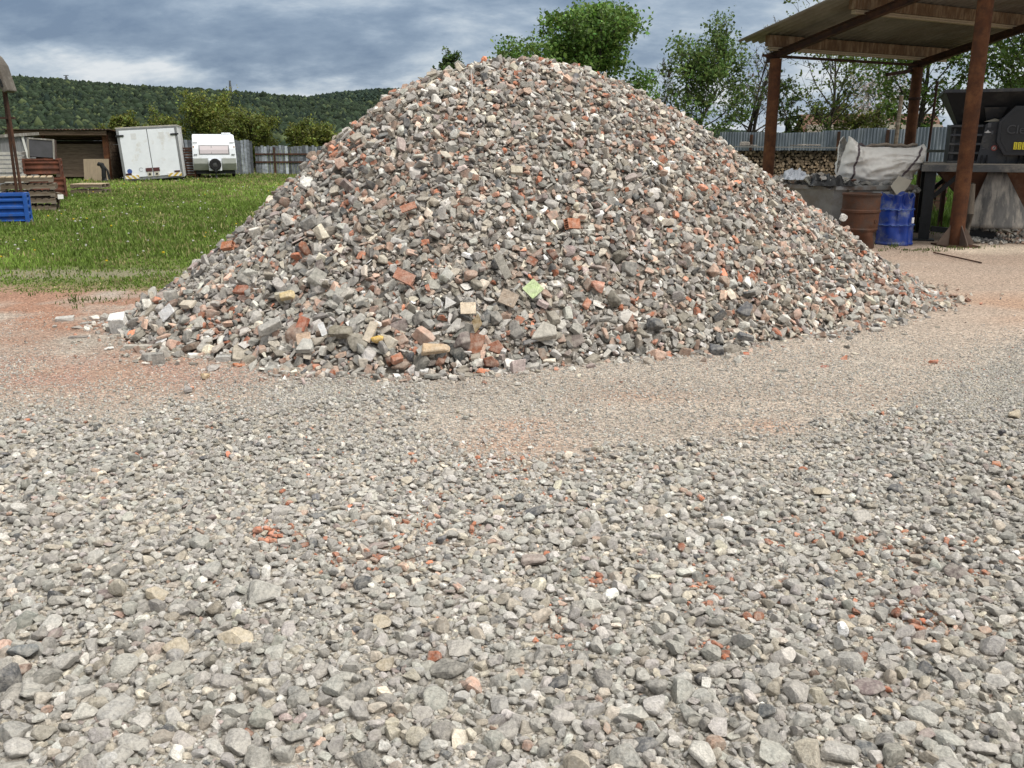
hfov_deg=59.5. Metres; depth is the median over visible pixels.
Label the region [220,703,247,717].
stone
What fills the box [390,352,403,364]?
brick fragment
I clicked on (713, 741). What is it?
stone
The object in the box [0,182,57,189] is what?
pallet
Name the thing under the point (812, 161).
firewood stack
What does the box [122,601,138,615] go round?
stone
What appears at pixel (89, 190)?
pallet
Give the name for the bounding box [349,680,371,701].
stone
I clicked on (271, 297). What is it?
concrete chunk
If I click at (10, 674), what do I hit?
stone
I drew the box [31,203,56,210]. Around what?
pallet
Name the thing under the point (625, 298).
concrete chunk
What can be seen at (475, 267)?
concrete chunk
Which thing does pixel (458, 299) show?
concrete chunk
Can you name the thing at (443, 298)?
concrete chunk
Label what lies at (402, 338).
brick fragment
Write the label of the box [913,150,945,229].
work platform
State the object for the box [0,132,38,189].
board screen
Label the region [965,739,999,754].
stone
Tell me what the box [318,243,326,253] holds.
plaster chunk
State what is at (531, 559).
stone
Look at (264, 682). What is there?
stone
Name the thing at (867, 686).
stone
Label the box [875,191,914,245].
drum
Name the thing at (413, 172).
concrete chunk
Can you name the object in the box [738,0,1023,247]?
canopy
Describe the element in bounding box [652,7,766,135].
tree
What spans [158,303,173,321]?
tile
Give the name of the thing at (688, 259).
concrete chunk
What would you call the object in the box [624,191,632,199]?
concrete chunk
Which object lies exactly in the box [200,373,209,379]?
sandstone piece
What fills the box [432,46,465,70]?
shrub
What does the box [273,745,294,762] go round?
stone
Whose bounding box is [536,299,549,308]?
stone chunk
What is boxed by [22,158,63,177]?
steel stillage
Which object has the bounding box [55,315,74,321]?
concrete slab
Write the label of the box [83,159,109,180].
plywood sheet
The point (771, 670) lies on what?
stone
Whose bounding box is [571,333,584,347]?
stone chunk
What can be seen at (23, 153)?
slatted crate
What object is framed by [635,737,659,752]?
stone
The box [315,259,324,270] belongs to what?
stone chunk
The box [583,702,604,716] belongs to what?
stone
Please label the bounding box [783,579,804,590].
stone
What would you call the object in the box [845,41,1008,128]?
tree
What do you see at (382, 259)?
mortar chunk
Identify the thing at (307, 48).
sky
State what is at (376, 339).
foam chunk
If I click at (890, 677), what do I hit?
stone
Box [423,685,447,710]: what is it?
stone
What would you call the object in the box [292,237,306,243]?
stone chunk
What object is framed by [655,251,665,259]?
concrete chunk
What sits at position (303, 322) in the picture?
hollow brick
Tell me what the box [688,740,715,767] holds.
stone
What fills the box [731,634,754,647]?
stone
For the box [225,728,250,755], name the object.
stone
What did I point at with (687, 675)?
stone
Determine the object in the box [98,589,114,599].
stone
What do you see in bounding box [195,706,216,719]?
stone
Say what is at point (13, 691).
stone
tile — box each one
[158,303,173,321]
[296,332,310,344]
[318,322,326,335]
[445,296,455,307]
[460,302,475,313]
[497,288,518,307]
[522,278,543,298]
[729,162,736,172]
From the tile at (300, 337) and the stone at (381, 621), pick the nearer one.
the stone at (381, 621)
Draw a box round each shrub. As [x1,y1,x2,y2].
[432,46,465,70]
[488,48,511,60]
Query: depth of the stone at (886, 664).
2.82 m
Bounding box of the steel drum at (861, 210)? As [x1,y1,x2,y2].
[840,192,881,248]
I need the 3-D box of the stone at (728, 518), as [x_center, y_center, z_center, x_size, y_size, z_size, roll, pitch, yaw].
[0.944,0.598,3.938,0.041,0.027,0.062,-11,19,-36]
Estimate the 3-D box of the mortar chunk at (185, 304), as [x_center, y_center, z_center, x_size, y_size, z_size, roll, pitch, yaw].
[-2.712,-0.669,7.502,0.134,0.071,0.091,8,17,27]
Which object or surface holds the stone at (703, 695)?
on the ground at (992, 276)
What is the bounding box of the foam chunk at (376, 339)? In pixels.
[371,335,382,342]
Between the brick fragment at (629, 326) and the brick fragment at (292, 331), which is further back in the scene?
the brick fragment at (629, 326)
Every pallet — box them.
[0,175,53,182]
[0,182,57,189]
[1,189,54,196]
[30,192,63,207]
[30,198,57,203]
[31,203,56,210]
[70,183,109,187]
[70,189,110,193]
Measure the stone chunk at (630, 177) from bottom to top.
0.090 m
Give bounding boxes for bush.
[94,110,139,130]
[142,101,191,154]
[166,86,241,139]
[212,104,282,170]
[281,114,322,165]
[312,117,341,149]
[791,78,892,131]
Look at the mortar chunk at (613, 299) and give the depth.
7.13 m
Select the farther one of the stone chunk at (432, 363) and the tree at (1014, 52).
the tree at (1014, 52)
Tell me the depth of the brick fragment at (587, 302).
7.03 m
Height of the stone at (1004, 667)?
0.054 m
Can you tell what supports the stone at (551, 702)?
on the ground at (992, 276)
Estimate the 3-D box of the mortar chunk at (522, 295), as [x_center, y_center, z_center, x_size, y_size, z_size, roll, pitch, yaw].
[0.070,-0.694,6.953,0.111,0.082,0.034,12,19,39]
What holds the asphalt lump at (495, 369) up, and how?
on the rubble at (548, 122)
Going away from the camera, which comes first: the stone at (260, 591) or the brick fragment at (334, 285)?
the stone at (260, 591)
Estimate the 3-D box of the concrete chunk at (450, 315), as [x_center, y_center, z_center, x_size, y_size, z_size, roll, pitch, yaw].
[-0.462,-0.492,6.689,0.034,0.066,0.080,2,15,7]
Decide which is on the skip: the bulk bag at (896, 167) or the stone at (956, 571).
the bulk bag at (896, 167)
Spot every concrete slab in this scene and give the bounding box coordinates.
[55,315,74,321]
[68,335,87,338]
[123,344,152,349]
[531,321,556,341]
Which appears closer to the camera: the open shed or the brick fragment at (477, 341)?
the brick fragment at (477, 341)
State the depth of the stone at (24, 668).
2.80 m
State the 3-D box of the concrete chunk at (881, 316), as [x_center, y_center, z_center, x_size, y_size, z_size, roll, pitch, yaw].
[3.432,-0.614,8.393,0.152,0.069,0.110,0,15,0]
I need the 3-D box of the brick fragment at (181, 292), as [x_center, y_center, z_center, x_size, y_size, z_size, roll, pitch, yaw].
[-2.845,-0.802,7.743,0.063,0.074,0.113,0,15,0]
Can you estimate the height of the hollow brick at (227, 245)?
0.104 m
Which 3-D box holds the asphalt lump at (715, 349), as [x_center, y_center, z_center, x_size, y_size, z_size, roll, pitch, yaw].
[1.609,-0.269,7.057,0.114,0.092,0.109,0,15,0]
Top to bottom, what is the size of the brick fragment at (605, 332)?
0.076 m
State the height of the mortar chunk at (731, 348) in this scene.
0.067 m
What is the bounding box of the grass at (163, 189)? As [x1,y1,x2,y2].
[0,172,999,308]
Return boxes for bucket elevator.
[0,56,22,191]
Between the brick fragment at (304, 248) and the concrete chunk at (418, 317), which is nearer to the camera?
the concrete chunk at (418, 317)
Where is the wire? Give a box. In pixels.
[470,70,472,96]
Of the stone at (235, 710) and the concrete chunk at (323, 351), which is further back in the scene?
the concrete chunk at (323, 351)
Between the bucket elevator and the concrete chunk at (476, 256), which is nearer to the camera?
the concrete chunk at (476, 256)
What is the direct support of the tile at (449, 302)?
on the rubble at (548, 122)
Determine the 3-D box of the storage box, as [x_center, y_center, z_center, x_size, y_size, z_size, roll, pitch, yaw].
[-14.248,-7.149,27.180,0.770,0.631,0.615,-5,16,-19]
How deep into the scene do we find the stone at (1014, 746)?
2.45 m
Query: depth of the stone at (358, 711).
2.57 m
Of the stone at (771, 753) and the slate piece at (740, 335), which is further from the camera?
the slate piece at (740, 335)
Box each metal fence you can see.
[720,129,855,150]
[855,125,950,174]
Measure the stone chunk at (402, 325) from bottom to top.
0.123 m
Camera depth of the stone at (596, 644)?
2.93 m
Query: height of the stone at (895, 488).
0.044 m
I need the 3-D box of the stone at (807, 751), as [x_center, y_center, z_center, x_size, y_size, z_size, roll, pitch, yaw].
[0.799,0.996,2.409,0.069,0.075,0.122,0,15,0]
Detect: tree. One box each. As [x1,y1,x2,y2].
[487,0,664,100]
[648,52,703,125]
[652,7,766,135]
[715,15,807,131]
[754,69,807,132]
[782,0,893,131]
[838,65,920,128]
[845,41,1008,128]
[942,35,1023,88]
[987,33,1023,88]
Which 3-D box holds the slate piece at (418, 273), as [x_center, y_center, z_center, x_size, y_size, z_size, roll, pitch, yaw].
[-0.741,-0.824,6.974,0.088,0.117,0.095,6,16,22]
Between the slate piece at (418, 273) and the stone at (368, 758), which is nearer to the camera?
the stone at (368, 758)
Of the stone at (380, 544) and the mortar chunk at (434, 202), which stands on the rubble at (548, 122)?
the mortar chunk at (434, 202)
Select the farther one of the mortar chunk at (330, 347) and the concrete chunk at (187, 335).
the concrete chunk at (187, 335)
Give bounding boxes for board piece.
[363,321,377,342]
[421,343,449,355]
[493,253,512,279]
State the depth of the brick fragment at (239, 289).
7.32 m
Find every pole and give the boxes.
[893,95,903,143]
[925,81,938,161]
[965,183,975,233]
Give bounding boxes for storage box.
[27,137,56,158]
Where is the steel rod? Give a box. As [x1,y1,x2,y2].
[933,252,981,263]
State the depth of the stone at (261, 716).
2.53 m
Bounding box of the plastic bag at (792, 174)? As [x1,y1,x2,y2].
[782,168,806,180]
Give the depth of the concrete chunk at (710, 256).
7.80 m
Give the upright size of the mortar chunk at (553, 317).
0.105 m
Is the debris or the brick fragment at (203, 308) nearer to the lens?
the brick fragment at (203, 308)
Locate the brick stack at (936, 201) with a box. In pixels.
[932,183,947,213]
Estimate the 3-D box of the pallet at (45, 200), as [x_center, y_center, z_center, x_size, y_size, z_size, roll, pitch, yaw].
[-12.122,-4.632,22.613,1.200,0.138,0.950,-5,16,-19]
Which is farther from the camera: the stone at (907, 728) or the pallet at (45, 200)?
the pallet at (45, 200)
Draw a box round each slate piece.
[280,188,287,195]
[359,165,367,173]
[377,289,388,298]
[412,270,421,283]
[419,166,426,174]
[436,353,445,358]
[448,342,465,361]
[459,314,471,320]
[481,309,490,322]
[522,339,537,345]
[522,355,530,362]
[646,318,664,331]
[713,309,726,321]
[735,301,752,316]
[736,331,754,341]
[743,290,755,296]
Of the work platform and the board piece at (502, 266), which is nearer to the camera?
the board piece at (502, 266)
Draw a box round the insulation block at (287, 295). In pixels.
[279,290,294,300]
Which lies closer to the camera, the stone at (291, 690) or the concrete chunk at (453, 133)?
the stone at (291, 690)
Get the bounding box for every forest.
[0,73,784,149]
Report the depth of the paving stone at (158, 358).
6.73 m
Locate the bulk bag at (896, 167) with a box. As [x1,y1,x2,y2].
[835,136,926,193]
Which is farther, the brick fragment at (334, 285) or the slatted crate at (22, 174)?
the slatted crate at (22, 174)
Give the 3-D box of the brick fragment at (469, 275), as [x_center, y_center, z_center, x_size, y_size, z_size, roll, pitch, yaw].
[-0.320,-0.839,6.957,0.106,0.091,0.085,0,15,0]
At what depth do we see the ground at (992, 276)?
5.66 m
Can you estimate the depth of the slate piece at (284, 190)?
8.23 m
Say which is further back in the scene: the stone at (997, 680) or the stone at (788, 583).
the stone at (788, 583)
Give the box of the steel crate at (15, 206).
[0,192,32,223]
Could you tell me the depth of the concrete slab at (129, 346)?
7.28 m
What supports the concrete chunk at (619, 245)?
on the rubble at (548, 122)
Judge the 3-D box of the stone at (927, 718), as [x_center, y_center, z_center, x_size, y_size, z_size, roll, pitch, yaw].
[1.177,0.954,2.572,0.088,0.044,0.053,9,17,30]
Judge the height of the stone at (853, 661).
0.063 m
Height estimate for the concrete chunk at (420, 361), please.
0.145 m
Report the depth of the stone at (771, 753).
2.40 m
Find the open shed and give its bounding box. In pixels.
[2,129,123,179]
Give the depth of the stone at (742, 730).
2.50 m
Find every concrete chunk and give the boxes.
[107,311,129,333]
[127,317,138,328]
[155,304,163,312]
[159,345,170,357]
[163,289,178,301]
[177,314,190,325]
[182,330,192,343]
[196,337,212,350]
[212,293,220,300]
[236,267,243,279]
[237,273,251,285]
[239,327,249,335]
[242,268,256,277]
[248,227,260,238]
[248,359,257,370]
[249,310,261,324]
[260,333,271,344]
[266,311,274,317]
[268,294,275,299]
[272,277,285,291]
[281,212,294,226]
[285,284,299,292]
[293,262,305,271]
[295,338,313,352]
[298,314,312,325]
[299,214,316,230]
[306,267,326,286]
[310,279,330,293]
[312,312,328,319]
[318,346,328,355]
[320,216,331,227]
[325,289,334,298]
[326,300,338,308]
[329,336,335,342]
[330,202,337,211]
[334,286,342,295]
[341,287,353,299]
[346,271,353,278]
[348,157,358,165]
[349,313,366,332]
[350,323,356,331]
[351,367,364,374]
[352,296,366,304]
[357,343,364,353]
[361,343,376,361]
[369,244,379,259]
[372,347,383,354]
[378,340,387,353]
[391,209,399,218]
[399,309,413,323]
[406,198,419,207]
[409,166,420,179]
[412,153,424,157]
[412,310,424,325]
[413,160,429,167]
[413,353,429,370]
[433,153,441,166]
[434,297,440,306]
[438,206,445,219]
[439,274,447,282]
[440,295,454,301]
[442,267,454,281]
[442,340,454,343]
[446,318,460,333]
[448,313,452,322]
[450,129,457,138]
[450,310,458,322]
[453,294,462,306]
[453,329,469,337]
[454,321,464,332]
[463,297,473,301]
[470,252,481,260]
[470,263,482,275]
[490,311,502,324]
[494,329,505,339]
[504,358,514,369]
[506,303,511,312]
[509,320,524,338]
[523,222,530,228]
[525,362,539,369]
[531,229,542,234]
[531,292,541,301]
[533,333,554,345]
[545,199,557,207]
[562,172,571,182]
[562,257,573,268]
[563,306,572,320]
[568,229,580,236]
[569,323,582,334]
[573,272,578,280]
[597,239,609,247]
[613,240,624,248]
[617,294,630,304]
[618,309,632,323]
[620,333,633,341]
[622,261,637,276]
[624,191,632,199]
[643,252,653,259]
[649,187,660,199]
[649,202,663,212]
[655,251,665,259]
[672,291,685,303]
[682,231,693,242]
[684,256,691,267]
[702,259,711,266]
[706,252,715,261]
[743,276,750,287]
[749,286,762,297]
[869,327,881,331]
[872,314,887,320]
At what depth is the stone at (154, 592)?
3.25 m
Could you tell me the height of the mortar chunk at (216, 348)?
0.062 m
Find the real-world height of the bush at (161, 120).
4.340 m
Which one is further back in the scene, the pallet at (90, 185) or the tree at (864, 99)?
the tree at (864, 99)
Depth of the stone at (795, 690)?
2.66 m
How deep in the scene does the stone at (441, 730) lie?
2.49 m
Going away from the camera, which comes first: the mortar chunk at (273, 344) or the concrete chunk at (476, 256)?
the mortar chunk at (273, 344)
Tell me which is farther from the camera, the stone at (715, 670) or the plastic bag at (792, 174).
the plastic bag at (792, 174)
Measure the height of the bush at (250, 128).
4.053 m
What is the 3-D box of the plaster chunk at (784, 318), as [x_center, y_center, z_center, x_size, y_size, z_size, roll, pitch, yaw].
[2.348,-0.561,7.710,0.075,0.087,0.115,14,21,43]
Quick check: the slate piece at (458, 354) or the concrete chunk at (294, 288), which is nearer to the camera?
the slate piece at (458, 354)
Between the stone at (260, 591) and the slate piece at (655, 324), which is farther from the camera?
the slate piece at (655, 324)
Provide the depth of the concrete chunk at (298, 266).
7.40 m
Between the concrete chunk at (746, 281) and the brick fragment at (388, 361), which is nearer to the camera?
the brick fragment at (388, 361)
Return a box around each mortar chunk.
[131,330,145,341]
[143,305,156,316]
[179,300,196,308]
[212,342,224,353]
[232,343,249,361]
[268,340,280,347]
[270,347,284,356]
[274,291,285,303]
[303,353,311,359]
[312,224,329,240]
[312,337,325,345]
[315,253,326,261]
[326,343,336,351]
[334,233,342,238]
[334,244,349,254]
[346,333,367,351]
[350,132,361,142]
[361,265,367,276]
[373,298,383,308]
[377,255,387,263]
[380,325,390,333]
[380,334,398,348]
[387,128,394,135]
[416,196,429,200]
[428,197,439,206]
[440,151,451,157]
[471,278,482,289]
[479,279,489,290]
[510,165,522,175]
[516,289,526,299]
[547,310,560,325]
[554,332,562,339]
[572,213,588,221]
[584,353,599,362]
[607,290,621,307]
[612,250,627,263]
[634,334,642,352]
[635,326,649,337]
[660,218,673,225]
[696,332,705,339]
[723,344,740,352]
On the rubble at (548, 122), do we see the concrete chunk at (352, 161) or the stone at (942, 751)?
the concrete chunk at (352, 161)
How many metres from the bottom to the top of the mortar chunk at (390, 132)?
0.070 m
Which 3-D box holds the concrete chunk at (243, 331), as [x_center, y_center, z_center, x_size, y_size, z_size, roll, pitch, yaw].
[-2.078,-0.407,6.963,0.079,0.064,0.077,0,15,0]
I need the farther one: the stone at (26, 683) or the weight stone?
the weight stone
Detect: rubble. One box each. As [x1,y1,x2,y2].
[42,54,1015,400]
[970,227,1023,244]
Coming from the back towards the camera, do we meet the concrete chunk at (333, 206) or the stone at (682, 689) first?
the concrete chunk at (333, 206)
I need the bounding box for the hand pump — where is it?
[97,162,110,181]
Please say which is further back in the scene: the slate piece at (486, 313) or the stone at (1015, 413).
the slate piece at (486, 313)
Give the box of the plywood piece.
[472,314,481,332]
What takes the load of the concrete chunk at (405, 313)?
on the rubble at (548, 122)
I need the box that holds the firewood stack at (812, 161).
[733,146,837,175]
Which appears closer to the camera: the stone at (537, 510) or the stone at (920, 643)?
the stone at (920, 643)
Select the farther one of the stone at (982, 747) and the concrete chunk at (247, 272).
the concrete chunk at (247, 272)
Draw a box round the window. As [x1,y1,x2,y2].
[198,145,229,154]
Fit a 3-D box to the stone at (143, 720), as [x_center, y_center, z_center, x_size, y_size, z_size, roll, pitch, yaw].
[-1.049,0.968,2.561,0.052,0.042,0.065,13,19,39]
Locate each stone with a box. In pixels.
[0,639,11,648]
[0,662,21,692]
[0,683,20,701]
[0,721,31,742]
[3,737,32,758]
[6,643,38,657]
[9,610,37,629]
[11,655,29,664]
[18,688,42,700]
[19,663,31,674]
[21,677,45,691]
[31,668,63,684]
[38,614,61,629]
[47,591,63,602]
[51,651,79,669]
[54,512,73,524]
[66,683,95,699]
[70,702,97,721]
[88,696,108,708]
[96,693,135,722]
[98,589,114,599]
[99,683,118,691]
[108,579,126,595]
[108,653,138,678]
[111,744,133,766]
[118,732,149,751]
[121,512,133,521]
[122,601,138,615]
[130,712,152,729]
[145,586,168,600]
[151,352,164,364]
[162,637,188,652]
[163,660,185,676]
[165,706,184,723]
[171,730,196,747]
[188,534,208,549]
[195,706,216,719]
[198,561,221,575]
[210,673,237,687]
[215,354,231,361]
[217,627,253,643]
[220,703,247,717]
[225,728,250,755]
[247,579,281,606]
[248,705,273,727]
[252,678,272,687]
[264,643,284,659]
[272,505,291,515]
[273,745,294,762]
[281,620,295,635]
[281,729,307,741]
[287,686,306,697]
[287,689,309,707]
[308,661,328,679]
[322,675,344,696]
[334,671,355,681]
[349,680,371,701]
[349,700,369,721]
[352,749,380,767]
[353,575,372,590]
[368,542,387,548]
[373,614,391,630]
[375,657,393,671]
[403,684,421,700]
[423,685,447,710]
[430,658,468,678]
[431,721,455,741]
[446,640,475,655]
[451,728,467,748]
[468,602,482,608]
[482,730,504,751]
[490,695,508,713]
[496,719,517,739]
[504,649,524,661]
[510,714,529,729]
[520,588,538,601]
[521,554,546,565]
[524,505,546,514]
[545,697,563,709]
[548,674,567,688]
[549,709,575,724]
[553,701,573,711]
[570,700,587,711]
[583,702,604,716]
[590,636,604,653]
[593,669,612,689]
[618,705,648,721]
[620,739,638,748]
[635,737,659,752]
[640,589,657,600]
[643,694,664,715]
[645,679,667,694]
[671,671,692,683]
[671,677,694,703]
[679,703,702,721]
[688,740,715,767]
[692,688,710,705]
[700,644,720,661]
[703,702,726,716]
[705,662,726,677]
[706,734,725,750]
[707,717,726,736]
[723,516,733,521]
[727,696,741,704]
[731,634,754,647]
[733,722,750,737]
[737,679,760,693]
[740,142,749,145]
[756,719,778,737]
[758,662,781,678]
[758,703,775,718]
[759,737,791,766]
[769,628,785,636]
[769,647,795,666]
[782,679,807,703]
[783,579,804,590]
[793,738,820,767]
[809,687,829,704]
[811,487,830,494]
[820,740,858,764]
[837,651,863,670]
[838,619,855,630]
[849,714,872,732]
[852,510,871,523]
[852,677,885,695]
[855,739,877,756]
[875,732,894,747]
[879,658,898,670]
[882,742,905,766]
[883,669,896,684]
[887,483,902,493]
[894,625,915,639]
[894,721,916,735]
[906,706,938,727]
[910,629,925,640]
[912,638,931,647]
[918,699,945,715]
[931,729,965,746]
[932,744,956,758]
[943,563,969,579]
[945,665,967,682]
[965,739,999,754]
[966,656,988,670]
[979,635,1005,656]
[985,672,1009,687]
[992,661,1014,676]
[1001,742,1020,752]
[1008,409,1020,418]
[1012,550,1019,555]
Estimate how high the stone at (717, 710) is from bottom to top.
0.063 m
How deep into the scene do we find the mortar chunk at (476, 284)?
6.93 m
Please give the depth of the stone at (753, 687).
2.71 m
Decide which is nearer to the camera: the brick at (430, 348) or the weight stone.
the brick at (430, 348)
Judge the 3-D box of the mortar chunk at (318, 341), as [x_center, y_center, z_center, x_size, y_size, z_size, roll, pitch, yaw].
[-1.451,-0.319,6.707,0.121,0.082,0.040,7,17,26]
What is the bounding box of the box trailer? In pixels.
[115,125,187,180]
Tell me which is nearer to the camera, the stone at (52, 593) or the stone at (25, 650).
the stone at (25, 650)
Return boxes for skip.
[783,182,917,232]
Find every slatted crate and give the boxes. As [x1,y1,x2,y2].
[0,151,26,172]
[0,173,30,192]
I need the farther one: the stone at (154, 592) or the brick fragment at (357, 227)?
the brick fragment at (357, 227)
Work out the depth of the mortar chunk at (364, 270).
7.09 m
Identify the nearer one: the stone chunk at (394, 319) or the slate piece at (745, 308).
the stone chunk at (394, 319)
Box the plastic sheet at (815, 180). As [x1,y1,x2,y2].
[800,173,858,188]
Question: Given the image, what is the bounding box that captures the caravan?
[192,133,236,178]
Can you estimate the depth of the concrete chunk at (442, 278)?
6.91 m
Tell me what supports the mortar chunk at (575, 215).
on the rubble at (548, 122)
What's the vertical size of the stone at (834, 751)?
0.049 m
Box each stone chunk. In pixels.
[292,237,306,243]
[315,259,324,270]
[340,178,352,192]
[390,318,408,330]
[391,316,401,322]
[396,137,405,151]
[426,359,435,366]
[436,124,444,133]
[453,331,469,349]
[479,266,485,271]
[510,359,525,373]
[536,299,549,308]
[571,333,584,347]
[590,263,606,269]
[624,173,637,182]
[639,214,651,224]
[678,260,692,266]
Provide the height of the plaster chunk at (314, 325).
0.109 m
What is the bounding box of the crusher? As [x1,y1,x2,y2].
[913,88,1023,240]
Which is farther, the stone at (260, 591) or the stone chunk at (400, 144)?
the stone chunk at (400, 144)
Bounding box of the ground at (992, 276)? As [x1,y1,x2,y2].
[0,150,1023,767]
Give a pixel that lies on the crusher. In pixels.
(997, 179)
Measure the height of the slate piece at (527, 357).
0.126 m
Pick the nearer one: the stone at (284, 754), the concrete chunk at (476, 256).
the stone at (284, 754)
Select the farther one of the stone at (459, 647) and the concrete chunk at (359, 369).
the concrete chunk at (359, 369)
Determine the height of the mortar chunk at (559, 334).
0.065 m
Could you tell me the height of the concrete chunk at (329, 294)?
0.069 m
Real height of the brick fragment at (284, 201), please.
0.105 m
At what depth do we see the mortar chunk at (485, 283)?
6.95 m
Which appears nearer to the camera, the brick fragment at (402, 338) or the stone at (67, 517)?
the stone at (67, 517)
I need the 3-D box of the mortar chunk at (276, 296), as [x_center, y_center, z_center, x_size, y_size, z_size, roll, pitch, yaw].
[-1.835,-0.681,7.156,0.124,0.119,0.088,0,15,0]
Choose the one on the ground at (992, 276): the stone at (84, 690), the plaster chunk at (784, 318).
the stone at (84, 690)
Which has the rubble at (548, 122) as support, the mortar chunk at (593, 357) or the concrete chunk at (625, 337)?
the concrete chunk at (625, 337)
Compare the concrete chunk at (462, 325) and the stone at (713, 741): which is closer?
the stone at (713, 741)
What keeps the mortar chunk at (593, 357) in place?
on the ground at (992, 276)
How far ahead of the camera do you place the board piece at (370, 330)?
6.60 m
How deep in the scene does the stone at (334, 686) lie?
2.68 m
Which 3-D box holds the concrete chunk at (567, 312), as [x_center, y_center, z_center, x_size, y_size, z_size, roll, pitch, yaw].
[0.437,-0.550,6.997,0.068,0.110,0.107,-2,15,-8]
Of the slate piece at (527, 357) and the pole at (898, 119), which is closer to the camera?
the slate piece at (527, 357)
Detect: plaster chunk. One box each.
[89,315,98,321]
[308,319,321,333]
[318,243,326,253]
[589,314,599,323]
[778,314,790,322]
[839,214,847,221]
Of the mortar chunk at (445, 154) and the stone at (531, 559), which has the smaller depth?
the stone at (531, 559)
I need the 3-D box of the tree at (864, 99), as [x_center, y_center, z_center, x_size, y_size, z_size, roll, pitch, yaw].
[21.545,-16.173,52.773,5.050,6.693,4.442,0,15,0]
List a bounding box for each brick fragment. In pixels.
[165,299,177,306]
[179,287,185,295]
[199,305,206,311]
[232,285,248,294]
[232,363,241,366]
[236,292,250,302]
[244,336,249,347]
[279,197,289,207]
[285,323,308,343]
[298,241,310,255]
[330,281,339,290]
[335,157,345,169]
[353,222,361,232]
[385,355,392,366]
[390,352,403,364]
[391,359,409,369]
[395,196,404,205]
[395,332,408,345]
[412,326,435,344]
[435,356,445,365]
[460,196,473,205]
[464,270,477,280]
[465,333,484,353]
[483,356,498,367]
[487,340,503,353]
[532,248,542,257]
[546,249,557,260]
[582,298,591,309]
[591,280,604,292]
[601,327,608,338]
[625,321,633,332]
[646,349,665,360]
[682,242,693,253]
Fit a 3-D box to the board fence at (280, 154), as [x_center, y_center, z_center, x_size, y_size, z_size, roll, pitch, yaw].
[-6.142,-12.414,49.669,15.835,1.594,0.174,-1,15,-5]
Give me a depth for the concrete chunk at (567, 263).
7.25 m
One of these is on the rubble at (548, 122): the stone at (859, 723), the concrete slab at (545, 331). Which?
the concrete slab at (545, 331)
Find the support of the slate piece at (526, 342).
on the rubble at (548, 122)
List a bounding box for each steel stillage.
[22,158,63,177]
[28,177,67,196]
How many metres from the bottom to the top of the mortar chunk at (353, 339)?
0.124 m
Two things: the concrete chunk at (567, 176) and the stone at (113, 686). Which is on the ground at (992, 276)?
the stone at (113, 686)
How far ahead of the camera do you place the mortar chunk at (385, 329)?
6.67 m
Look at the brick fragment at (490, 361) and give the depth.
6.51 m
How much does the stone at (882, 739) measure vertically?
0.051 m
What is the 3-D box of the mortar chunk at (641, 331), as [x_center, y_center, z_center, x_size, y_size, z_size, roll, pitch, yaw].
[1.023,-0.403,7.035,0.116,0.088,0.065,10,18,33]
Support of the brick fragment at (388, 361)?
on the rubble at (548, 122)
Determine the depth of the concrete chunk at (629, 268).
7.41 m
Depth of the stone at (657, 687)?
2.67 m
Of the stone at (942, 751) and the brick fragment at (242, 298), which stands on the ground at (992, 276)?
the stone at (942, 751)
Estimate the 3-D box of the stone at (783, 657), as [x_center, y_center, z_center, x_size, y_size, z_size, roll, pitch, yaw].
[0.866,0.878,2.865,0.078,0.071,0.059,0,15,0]
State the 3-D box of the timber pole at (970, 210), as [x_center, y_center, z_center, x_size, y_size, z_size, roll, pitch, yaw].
[7.537,-2.823,14.855,0.224,1.001,0.142,0,15,0]
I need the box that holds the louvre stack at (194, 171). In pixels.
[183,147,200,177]
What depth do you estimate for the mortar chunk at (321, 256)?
7.33 m
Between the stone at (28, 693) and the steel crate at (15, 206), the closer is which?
the stone at (28, 693)
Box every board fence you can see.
[183,140,253,173]
[255,145,323,173]
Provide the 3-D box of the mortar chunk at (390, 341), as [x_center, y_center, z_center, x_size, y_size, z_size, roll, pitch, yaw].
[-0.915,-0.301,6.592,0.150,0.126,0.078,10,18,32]
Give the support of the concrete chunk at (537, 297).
on the rubble at (548, 122)
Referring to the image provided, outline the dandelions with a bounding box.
[0,174,285,261]
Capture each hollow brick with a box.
[220,240,234,250]
[295,315,309,331]
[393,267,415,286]
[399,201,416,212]
[563,218,580,229]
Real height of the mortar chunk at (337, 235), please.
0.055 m
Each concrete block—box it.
[258,316,281,337]
[328,325,352,338]
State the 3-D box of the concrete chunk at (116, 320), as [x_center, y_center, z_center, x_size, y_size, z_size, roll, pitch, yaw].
[-3.432,-0.515,7.841,0.162,0.249,0.189,0,15,0]
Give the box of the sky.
[0,0,1023,132]
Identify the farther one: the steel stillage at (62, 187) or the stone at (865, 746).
the steel stillage at (62, 187)
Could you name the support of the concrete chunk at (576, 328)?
on the rubble at (548, 122)
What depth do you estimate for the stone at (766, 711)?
2.59 m
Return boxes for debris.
[772,171,920,193]
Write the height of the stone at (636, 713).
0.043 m
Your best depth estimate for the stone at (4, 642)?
2.95 m
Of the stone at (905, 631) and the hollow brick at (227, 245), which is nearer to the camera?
the stone at (905, 631)
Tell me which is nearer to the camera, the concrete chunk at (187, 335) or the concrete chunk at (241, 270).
the concrete chunk at (187, 335)
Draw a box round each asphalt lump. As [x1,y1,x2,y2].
[489,367,498,371]
[709,343,723,354]

